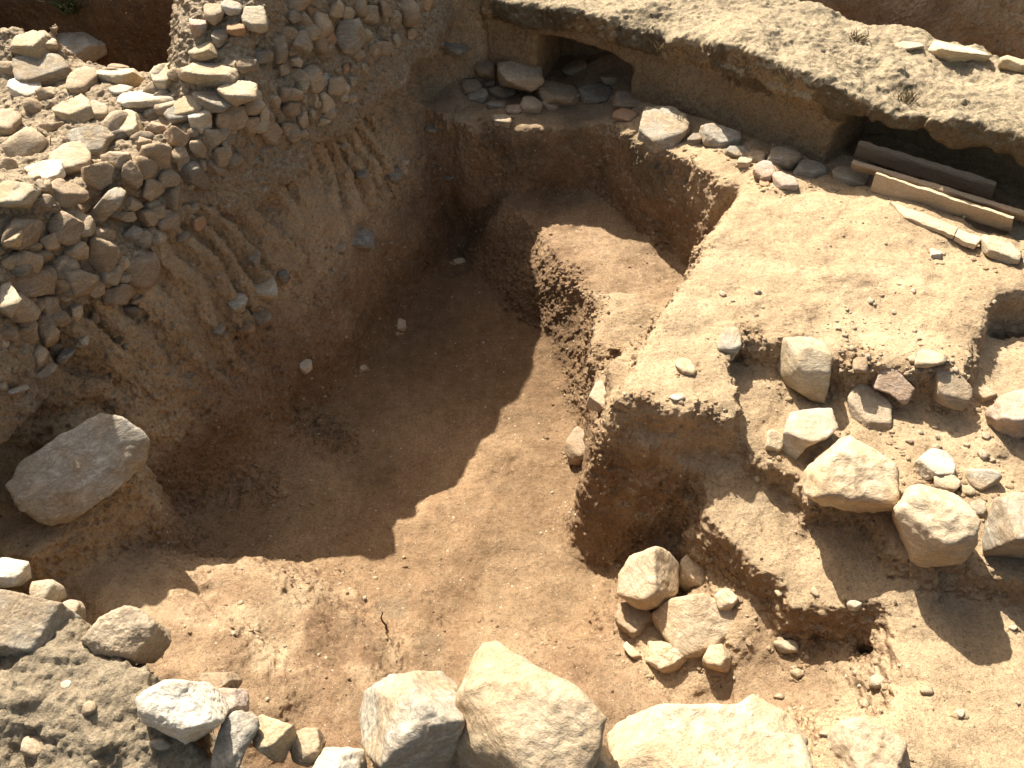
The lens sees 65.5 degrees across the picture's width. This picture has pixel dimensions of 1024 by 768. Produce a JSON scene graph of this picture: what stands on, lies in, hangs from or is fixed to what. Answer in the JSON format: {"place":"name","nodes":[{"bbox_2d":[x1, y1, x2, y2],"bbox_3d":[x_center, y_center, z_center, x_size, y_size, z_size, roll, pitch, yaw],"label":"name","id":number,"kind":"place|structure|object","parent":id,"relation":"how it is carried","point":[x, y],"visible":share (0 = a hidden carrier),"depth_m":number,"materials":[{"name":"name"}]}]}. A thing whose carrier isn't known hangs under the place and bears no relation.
{"place":"outdoors","nodes":[
{"label":"outdoors","id":0,"kind":"place"},
{"bbox_2d":[0,0,1023,767],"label":"terrain","id":1,"kind":"structure","parent":0,"point":[426,442],"depth_m":3.54,"materials":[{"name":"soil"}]},
{"bbox_2d":[37,0,86,16],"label":"weed","id":2,"kind":"object","parent":1,"relation":"on","point":[69,7],"visible":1,"depth_m":5.45,"materials":[{"name":"green plant"}]},
{"bbox_2d":[5,413,149,525],"bbox_3d":[-1.577,0.309,2.903,0.347,0.356,0.464,33,54,29],"label":"boulder","id":3,"kind":"object","parent":1,"relation":"on","point":[76,472],"visible":1,"depth_m":2.80,"materials":[{"name":"stone"}]},
{"bbox_2d":[57,32,106,62],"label":"stone","id":4,"kind":"object","parent":1,"relation":"on","point":[84,47],"visible":0.63,"depth_m":5.58,"materials":[{"name":"white stone"}]},
{"bbox_2d":[0,618,244,767],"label":"mortared wall","id":5,"kind":"structure","parent":1,"relation":"on","point":[112,731],"depth_m":1.66,"materials":[{"name":"stone"}]},
{"bbox_2d":[0,557,31,587],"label":"stone","id":6,"kind":"object","parent":5,"relation":"on","point":[14,572],"visible":1,"depth_m":1.91,"materials":[{"name":"white stone"}]},
{"bbox_2d":[20,736,43,758],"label":"stone","id":7,"kind":"object","parent":5,"relation":"on","point":[31,746],"visible":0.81,"depth_m":1.63,"materials":[{"name":"beige stone"}]},
{"bbox_2d":[0,589,81,657],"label":"boulder","id":8,"kind":"object","parent":5,"relation":"on","point":[29,623],"visible":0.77,"depth_m":1.76,"materials":[{"name":"grey stone"}]},
{"bbox_2d":[29,579,66,601],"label":"stone","id":9,"kind":"object","parent":5,"relation":"on","point":[51,589],"visible":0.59,"depth_m":1.89,"materials":[{"name":"stone"}]},
{"bbox_2d":[81,605,171,663],"bbox_3d":[-0.869,0.569,1.799,0.168,0.166,0.145,25,50,23],"label":"boulder","id":10,"kind":"object","parent":5,"relation":"on","point":[133,635],"visible":0.96,"depth_m":1.74,"materials":[{"name":"beige stone"}]},
{"bbox_2d":[135,679,228,743],"bbox_3d":[-0.674,0.671,1.634,0.178,0.184,0.147,-11,46,-10],"label":"boulder","id":11,"kind":"object","parent":5,"relation":"on","point":[185,711],"visible":1,"depth_m":1.57,"materials":[{"name":"white stone"}]},
{"bbox_2d":[210,710,259,767],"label":"stone","id":12,"kind":"object","parent":5,"relation":"on","point":[238,730],"visible":0.97,"depth_m":1.61,"materials":[{"name":"stone"}]},
{"bbox_2d":[252,714,296,762],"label":"stone","id":13,"kind":"object","parent":5,"relation":"on","point":[273,739],"visible":0.92,"depth_m":1.64,"materials":[{"name":"stone"}]},
{"bbox_2d":[289,727,325,766],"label":"stone","id":14,"kind":"object","parent":5,"relation":"on","point":[307,746],"visible":0.9,"depth_m":1.67,"materials":[{"name":"beige stone"}]},
{"bbox_2d":[198,672,242,688],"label":"stone","id":15,"kind":"object","parent":1,"relation":"on","point":[217,680],"visible":0.52,"depth_m":1.73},
{"bbox_2d":[0,0,455,444],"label":"rubble wall","id":16,"kind":"structure","parent":1,"relation":"on","point":[318,71],"depth_m":3.55,"materials":[{"name":"stone"}]},
{"bbox_2d":[0,282,21,317],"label":"stone","id":17,"kind":"object","parent":16,"relation":"on","point":[10,300],"visible":1,"depth_m":2.71,"materials":[{"name":"stone"}]},
{"bbox_2d":[0,108,21,135],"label":"stone","id":18,"kind":"object","parent":16,"relation":"on","point":[10,120],"visible":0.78,"depth_m":3.52,"materials":[{"name":"beige stone"}]},
{"bbox_2d":[0,180,41,209],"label":"stone","id":19,"kind":"object","parent":16,"relation":"on","point":[24,196],"visible":0.98,"depth_m":2.76,"materials":[{"name":"stone"}]},
{"bbox_2d":[7,78,42,96],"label":"stone","id":20,"kind":"object","parent":16,"relation":"on","point":[15,87],"visible":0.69,"depth_m":3.71,"materials":[{"name":"white stone"}]},
{"bbox_2d":[9,30,49,58],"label":"stone","id":21,"kind":"object","parent":16,"relation":"on","point":[30,43],"visible":0.84,"depth_m":3.81,"materials":[{"name":"stone"}]},
{"bbox_2d":[12,52,71,86],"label":"stone","id":22,"kind":"object","parent":16,"relation":"on","point":[47,69],"visible":0.79,"depth_m":3.78,"materials":[{"name":"grey stone"}]},
{"bbox_2d":[25,159,65,179],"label":"stone","id":23,"kind":"object","parent":16,"relation":"on","point":[53,169],"visible":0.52,"depth_m":3.18,"materials":[{"name":"white stone"}]},
{"bbox_2d":[48,141,90,176],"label":"stone","id":24,"kind":"object","parent":16,"relation":"on","point":[74,157],"visible":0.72,"depth_m":3.26,"materials":[{"name":"beige stone"}]},
{"bbox_2d":[52,94,93,122],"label":"stone","id":25,"kind":"object","parent":16,"relation":"on","point":[79,107],"visible":0.84,"depth_m":3.49,"materials":[{"name":"stone"}]},
{"bbox_2d":[65,66,97,94],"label":"stone","id":26,"kind":"object","parent":16,"relation":"on","point":[83,79],"visible":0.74,"depth_m":3.69,"materials":[{"name":"beige stone"}]},
{"bbox_2d":[67,125,115,156],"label":"stone","id":27,"kind":"object","parent":16,"relation":"on","point":[97,140],"visible":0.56,"depth_m":3.35,"materials":[{"name":"grey stone"}]},
{"bbox_2d":[90,100,107,119],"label":"stone","id":28,"kind":"object","parent":16,"relation":"on","point":[100,111],"visible":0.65,"depth_m":3.52,"materials":[{"name":"stone"}]},
{"bbox_2d":[96,68,143,86],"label":"stone","id":29,"kind":"object","parent":16,"relation":"on","point":[132,77],"visible":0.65,"depth_m":3.75,"materials":[{"name":"stone"}]},
{"bbox_2d":[116,109,143,137],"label":"stone","id":30,"kind":"object","parent":16,"relation":"on","point":[131,124],"visible":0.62,"depth_m":3.45,"materials":[{"name":"stone"}]},
{"bbox_2d":[117,90,173,107],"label":"stone","id":31,"kind":"object","parent":16,"relation":"on","point":[138,99],"visible":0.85,"depth_m":3.57,"materials":[{"name":"white stone"}]},
{"bbox_2d":[149,63,171,88],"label":"stone","id":32,"kind":"object","parent":16,"relation":"on","point":[161,80],"visible":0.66,"depth_m":3.61,"materials":[{"name":"stone"}]},
{"bbox_2d":[173,95,201,114],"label":"stone","id":33,"kind":"object","parent":16,"relation":"on","point":[185,105],"visible":0.72,"depth_m":3.50,"materials":[{"name":"stone"}]},
{"bbox_2d":[189,18,207,37],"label":"stone","id":34,"kind":"object","parent":16,"relation":"on","point":[198,27],"visible":1,"depth_m":3.58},
{"bbox_2d":[188,109,211,134],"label":"stone","id":35,"kind":"object","parent":16,"relation":"on","point":[200,121],"visible":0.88,"depth_m":3.49,"materials":[{"name":"white stone"}]},
{"bbox_2d":[188,41,218,61],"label":"stone","id":36,"kind":"object","parent":16,"relation":"on","point":[205,51],"visible":1,"depth_m":3.56,"materials":[{"name":"stone"}]},
{"bbox_2d":[178,61,239,86],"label":"stone","id":37,"kind":"object","parent":16,"relation":"on","point":[212,73],"visible":0.97,"depth_m":3.52,"materials":[{"name":"beige stone"}]},
{"bbox_2d":[192,90,232,112],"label":"stone","id":38,"kind":"object","parent":16,"relation":"on","point":[211,101],"visible":0.9,"depth_m":3.48,"materials":[{"name":"grey stone"}]},
{"bbox_2d":[203,3,223,25],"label":"stone","id":39,"kind":"object","parent":16,"relation":"on","point":[213,14],"visible":0.98,"depth_m":3.59,"materials":[{"name":"beige stone"}]},
{"bbox_2d":[220,0,241,15],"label":"stone","id":40,"kind":"object","parent":16,"relation":"on","point":[230,7],"visible":1,"depth_m":3.61,"materials":[{"name":"white stone"}]},
{"bbox_2d":[217,80,257,105],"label":"stone","id":41,"kind":"object","parent":16,"relation":"on","point":[237,92],"visible":0.94,"depth_m":3.49,"materials":[{"name":"beige stone"}]},
{"bbox_2d":[241,6,267,33],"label":"stone","id":42,"kind":"object","parent":16,"relation":"on","point":[254,19],"visible":0.98,"depth_m":3.62,"materials":[{"name":"stone"}]},
{"bbox_2d":[219,687,249,716],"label":"stone","id":43,"kind":"object","parent":1,"relation":"on","point":[237,699],"visible":0.52,"depth_m":1.70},
{"bbox_2d":[228,293,247,312],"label":"stone","id":44,"kind":"object","parent":1,"relation":"on","point":[238,304],"visible":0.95,"depth_m":3.71,"materials":[{"name":"grey stone"}]},
{"bbox_2d":[253,276,277,300],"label":"stone","id":45,"kind":"object","parent":1,"relation":"on","point":[267,290],"visible":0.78,"depth_m":3.86,"materials":[{"name":"stone"}]},
{"bbox_2d":[312,747,366,767],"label":"stone","id":46,"kind":"object","parent":1,"relation":"on","point":[339,757],"visible":1,"depth_m":1.59,"materials":[{"name":"white stone"}]},
{"bbox_2d":[351,229,374,251],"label":"stone","id":47,"kind":"object","parent":1,"relation":"on","point":[363,240],"visible":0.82,"depth_m":4.48,"materials":[{"name":"stone"}]},
{"bbox_2d":[359,670,464,767],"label":"boulder","id":48,"kind":"object","parent":1,"relation":"on","point":[413,719],"visible":0.91,"depth_m":1.60,"materials":[{"name":"grey stone"}]},
{"bbox_2d":[441,42,467,55],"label":"stone","id":49,"kind":"object","parent":1,"relation":"on","point":[453,49],"visible":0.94,"depth_m":5.18,"materials":[{"name":"stone"}]},
{"bbox_2d":[461,78,481,94],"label":"stone","id":50,"kind":"object","parent":1,"relation":"on","point":[469,85],"visible":0.81,"depth_m":5.27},
{"bbox_2d":[473,59,494,79],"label":"stone","id":51,"kind":"object","parent":1,"relation":"on","point":[484,69],"visible":1,"depth_m":5.28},
{"bbox_2d":[489,85,516,98],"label":"stone","id":52,"kind":"object","parent":1,"relation":"on","point":[499,92],"visible":0.83,"depth_m":5.30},
{"bbox_2d":[7,82,1014,727],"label":"soil clods","id":53,"kind":"object","parent":1,"relation":"on","point":[675,550],"visible":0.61,"depth_m":3.25,"materials":[{"name":"soil"}]},
{"bbox_2d":[497,61,543,91],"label":"stone","id":54,"kind":"object","parent":1,"relation":"on","point":[516,75],"visible":0.98,"depth_m":5.14,"materials":[{"name":"beige stone"}]},
{"bbox_2d":[454,640,606,767],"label":"boulder","id":55,"kind":"object","parent":1,"relation":"on","point":[517,711],"visible":0.91,"depth_m":1.56,"materials":[{"name":"stone"}]},
{"bbox_2d":[520,96,542,113],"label":"stone","id":56,"kind":"object","parent":1,"relation":"on","point":[530,104],"visible":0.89,"depth_m":5.09,"materials":[{"name":"beige stone"}]},
{"bbox_2d":[534,79,579,105],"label":"stone","id":57,"kind":"object","parent":1,"relation":"on","point":[556,92],"visible":0.78,"depth_m":5.19,"materials":[{"name":"stone"}]},
{"bbox_2d":[100,48,1023,762],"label":"small stones","id":58,"kind":"object","parent":1,"relation":"on","point":[842,606],"visible":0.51,"depth_m":3.04,"materials":[{"name":"stone"}]},
{"bbox_2d":[564,426,584,465],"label":"stone","id":59,"kind":"object","parent":1,"relation":"on","point":[574,449],"visible":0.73,"depth_m":3.99,"materials":[{"name":"stone"}]},
{"bbox_2d":[561,58,587,75],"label":"stone","id":60,"kind":"object","parent":1,"relation":"on","point":[576,66],"visible":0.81,"depth_m":5.52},
{"bbox_2d":[578,83,612,103],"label":"stone","id":61,"kind":"object","parent":1,"relation":"on","point":[590,93],"visible":0.87,"depth_m":5.20,"materials":[{"name":"grey stone"}]},
{"bbox_2d":[586,381,605,411],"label":"stone","id":62,"kind":"object","parent":1,"relation":"on","point":[595,400],"visible":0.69,"depth_m":3.39,"materials":[{"name":"beige stone"}]},
{"bbox_2d":[612,108,638,121],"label":"stone","id":63,"kind":"object","parent":1,"relation":"on","point":[624,115],"visible":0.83,"depth_m":4.84,"materials":[{"name":"stone"}]},
{"bbox_2d":[612,90,641,108],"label":"stone","id":64,"kind":"object","parent":1,"relation":"on","point":[623,99],"visible":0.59,"depth_m":4.98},
{"bbox_2d":[614,602,653,638],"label":"boulder","id":65,"kind":"object","parent":1,"relation":"on","point":[632,622],"visible":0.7,"depth_m":3.02,"materials":[{"name":"stone"}]},
{"bbox_2d":[617,546,679,610],"bbox_3d":[0.529,0.747,3.073,0.236,0.315,0.289,14,47,14],"label":"boulder","id":66,"kind":"object","parent":1,"relation":"on","point":[648,578],"visible":0.97,"depth_m":2.98,"materials":[{"name":"stone"}]},
{"bbox_2d":[637,106,690,153],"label":"stone","id":67,"kind":"object","parent":1,"relation":"on","point":[661,128],"visible":0.84,"depth_m":4.58,"materials":[{"name":"grey stone"}]},
{"bbox_2d":[645,636,687,673],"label":"stone","id":68,"kind":"object","parent":1,"relation":"on","point":[664,657],"visible":0.91,"depth_m":2.87,"materials":[{"name":"stone"}]},
{"bbox_2d":[675,358,695,375],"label":"stone","id":69,"kind":"object","parent":1,"relation":"on","point":[685,366],"visible":0.98,"depth_m":3.11,"materials":[{"name":"stone"}]},
{"bbox_2d":[679,554,704,591],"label":"boulder","id":70,"kind":"object","parent":1,"relation":"on","point":[691,572],"visible":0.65,"depth_m":3.09,"materials":[{"name":"stone"}]},
{"bbox_2d":[652,593,733,658],"bbox_3d":[0.694,0.903,2.974,0.334,0.258,0.264,0,45,0],"label":"boulder","id":71,"kind":"object","parent":1,"relation":"on","point":[690,626],"visible":0.71,"depth_m":2.90,"materials":[{"name":"stone"}]},
{"bbox_2d":[606,694,812,767],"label":"boulder","id":72,"kind":"object","parent":1,"relation":"on","point":[752,731],"visible":1,"depth_m":1.68,"materials":[{"name":"stone"}]},
{"bbox_2d":[702,644,730,672],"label":"stone","id":73,"kind":"object","parent":1,"relation":"on","point":[716,657],"visible":1,"depth_m":2.82,"materials":[{"name":"stone"}]},
{"bbox_2d":[698,123,741,147],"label":"stone","id":74,"kind":"object","parent":1,"relation":"on","point":[713,135],"visible":0.82,"depth_m":4.45,"materials":[{"name":"grey stone"}]},
{"bbox_2d":[714,588,738,610],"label":"stone","id":75,"kind":"object","parent":1,"relation":"on","point":[726,599],"visible":0.98,"depth_m":2.91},
{"bbox_2d":[717,326,741,360],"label":"stone","id":76,"kind":"object","parent":1,"relation":"on","point":[730,341],"visible":0.91,"depth_m":3.20,"materials":[{"name":"grey stone"}]},
{"bbox_2d":[480,0,1023,181],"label":"mortar wall","id":77,"kind":"structure","parent":1,"relation":"on","point":[725,63],"depth_m":4.33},
{"bbox_2d":[928,41,992,62],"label":"boulder","id":78,"kind":"object","parent":77,"relation":"on","point":[947,51],"visible":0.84,"depth_m":4.20,"materials":[{"name":"stone"}]},
{"bbox_2d":[998,55,1023,73],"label":"boulder","id":79,"kind":"object","parent":77,"relation":"on","point":[1010,63],"visible":0.91,"depth_m":4.09,"materials":[{"name":"stone"}]},
{"bbox_2d":[752,160,775,181],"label":"stone","id":80,"kind":"object","parent":1,"relation":"on","point":[764,170],"visible":0.76,"depth_m":4.11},
{"bbox_2d":[764,429,782,451],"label":"boulder","id":81,"kind":"object","parent":1,"relation":"on","point":[773,440],"visible":0.91,"depth_m":2.99,"materials":[{"name":"stone"}]},
{"bbox_2d":[767,146,801,169],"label":"stone","id":82,"kind":"object","parent":1,"relation":"on","point":[785,158],"visible":0.77,"depth_m":4.25,"materials":[{"name":"grey stone"}]},
{"bbox_2d":[772,171,798,190],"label":"stone","id":83,"kind":"object","parent":1,"relation":"on","point":[782,180],"visible":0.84,"depth_m":4.03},
{"bbox_2d":[774,640,798,653],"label":"stone","id":84,"kind":"object","parent":1,"relation":"on","point":[786,646],"visible":0.99,"depth_m":2.83,"materials":[{"name":"stone"}]},
{"bbox_2d":[777,336,832,402],"bbox_3d":[1.198,-0.068,3.239,0.216,0.263,0.276,0,45,0],"label":"boulder","id":85,"kind":"object","parent":1,"relation":"on","point":[804,366],"visible":0.98,"depth_m":3.14,"materials":[{"name":"stone"}]},
{"bbox_2d":[793,159,826,177],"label":"stone","id":86,"kind":"object","parent":1,"relation":"on","point":[807,168],"visible":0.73,"depth_m":4.21,"materials":[{"name":"grey stone"}]},
{"bbox_2d":[782,408,838,459],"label":"boulder","id":87,"kind":"object","parent":1,"relation":"on","point":[803,430],"visible":0.95,"depth_m":2.98,"materials":[{"name":"white stone"}]},
{"bbox_2d":[832,165,868,186],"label":"stone","id":88,"kind":"object","parent":1,"relation":"on","point":[850,176],"visible":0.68,"depth_m":4.16,"materials":[{"name":"stone"}]},
{"bbox_2d":[802,436,899,512],"bbox_3d":[1.207,0.311,2.842,0.368,0.252,0.352,0,45,0],"label":"boulder","id":89,"kind":"object","parent":1,"relation":"on","point":[849,473],"visible":0.99,"depth_m":2.72,"materials":[{"name":"stone"}]},
{"bbox_2d":[827,716,909,767],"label":"boulder","id":90,"kind":"object","parent":1,"relation":"on","point":[859,742],"visible":0.91,"depth_m":2.29,"materials":[{"name":"beige stone"}]},
{"bbox_2d":[847,383,891,429],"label":"boulder","id":91,"kind":"object","parent":1,"relation":"on","point":[870,406],"visible":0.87,"depth_m":3.14,"materials":[{"name":"beige stone"}]},
{"bbox_2d":[719,285,1023,749],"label":"gravel","id":92,"kind":"structure","parent":1,"relation":"on","point":[815,592],"depth_m":3.10,"materials":[{"name":"gravel"}]},
{"bbox_2d":[871,368,914,404],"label":"boulder","id":93,"kind":"object","parent":1,"relation":"on","point":[896,385],"visible":0.95,"depth_m":3.13,"materials":[{"name":"stone"}]},
{"bbox_2d":[889,201,941,231],"bbox_3d":[1.912,-0.796,3.790,0.268,0.028,0.092,30,52,27],"label":"roof tile","id":94,"kind":"object","parent":1,"relation":"on","point":[926,221],"visible":1,"depth_m":3.76,"materials":[{"name":"stone"}]},
{"bbox_2d":[854,141,996,198],"bbox_3d":[2.138,-1.124,4.154,0.715,0.138,0.107,28,52,26],"label":"roof tile","id":95,"kind":"object","parent":1,"relation":"on","point":[938,173],"visible":1,"depth_m":4.12,"materials":[{"name":"stone"}]},
{"bbox_2d":[914,349,947,367],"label":"stone","id":96,"kind":"object","parent":1,"relation":"on","point":[926,358],"visible":1,"depth_m":3.10,"materials":[{"name":"beige stone"}]},
{"bbox_2d":[914,448,955,480],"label":"stone","id":97,"kind":"object","parent":1,"relation":"on","point":[931,463],"visible":0.83,"depth_m":2.95,"materials":[{"name":"white stone"}]},
{"bbox_2d":[892,484,980,567],"bbox_3d":[1.425,0.478,2.692,0.308,0.276,0.267,0,45,0],"label":"boulder","id":98,"kind":"object","parent":1,"relation":"on","point":[935,527],"visible":1,"depth_m":2.60,"materials":[{"name":"stone"}]},
{"bbox_2d":[851,159,1023,221],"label":"roof tile","id":99,"kind":"object","parent":1,"relation":"on","point":[872,170],"visible":0.74,"depth_m":3.88,"materials":[{"name":"stone"}]},
{"bbox_2d":[870,172,1013,231],"bbox_3d":[2.077,-0.873,3.857,0.665,0.104,0.079,25,50,23],"label":"wooden plank","id":100,"kind":"object","parent":1,"relation":"on","point":[884,185],"visible":0.99,"depth_m":3.85,"materials":[{"name":"wood"}]},
{"bbox_2d":[933,474,960,492],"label":"stone","id":101,"kind":"object","parent":1,"relation":"on","point":[951,483],"visible":0.8,"depth_m":2.90,"materials":[{"name":"stone"}]},
{"bbox_2d":[931,365,972,410],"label":"boulder","id":102,"kind":"object","parent":1,"relation":"on","point":[952,390],"visible":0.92,"depth_m":3.08,"materials":[{"name":"beige stone"}]},
{"bbox_2d":[954,229,980,248],"bbox_3d":[2.091,-0.667,3.664,0.112,0.035,0.082,34,54,29],"label":"roof tile","id":103,"kind":"object","parent":1,"relation":"on","point":[966,239],"visible":1,"depth_m":3.65,"materials":[{"name":"stone"}]},
{"bbox_2d":[965,468,1001,491],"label":"stone","id":104,"kind":"object","parent":1,"relation":"on","point":[981,480],"visible":0.96,"depth_m":2.91,"materials":[{"name":"grey stone"}]},
{"bbox_2d":[972,382,996,403],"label":"stone","id":105,"kind":"object","parent":1,"relation":"on","point":[982,393],"visible":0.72,"depth_m":3.21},
{"bbox_2d":[979,235,1021,264],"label":"boulder","id":106,"kind":"object","parent":1,"relation":"on","point":[1003,250],"visible":0.95,"depth_m":3.58,"materials":[{"name":"stone"}]},
{"bbox_2d":[982,492,1023,559],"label":"boulder","id":107,"kind":"object","parent":1,"relation":"on","point":[1003,535],"visible":0.98,"depth_m":2.64,"materials":[{"name":"grey stone"}]},
{"bbox_2d":[985,389,1023,439],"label":"boulder","id":108,"kind":"object","parent":1,"relation":"on","point":[1004,414],"visible":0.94,"depth_m":3.04,"materials":[{"name":"stone"}]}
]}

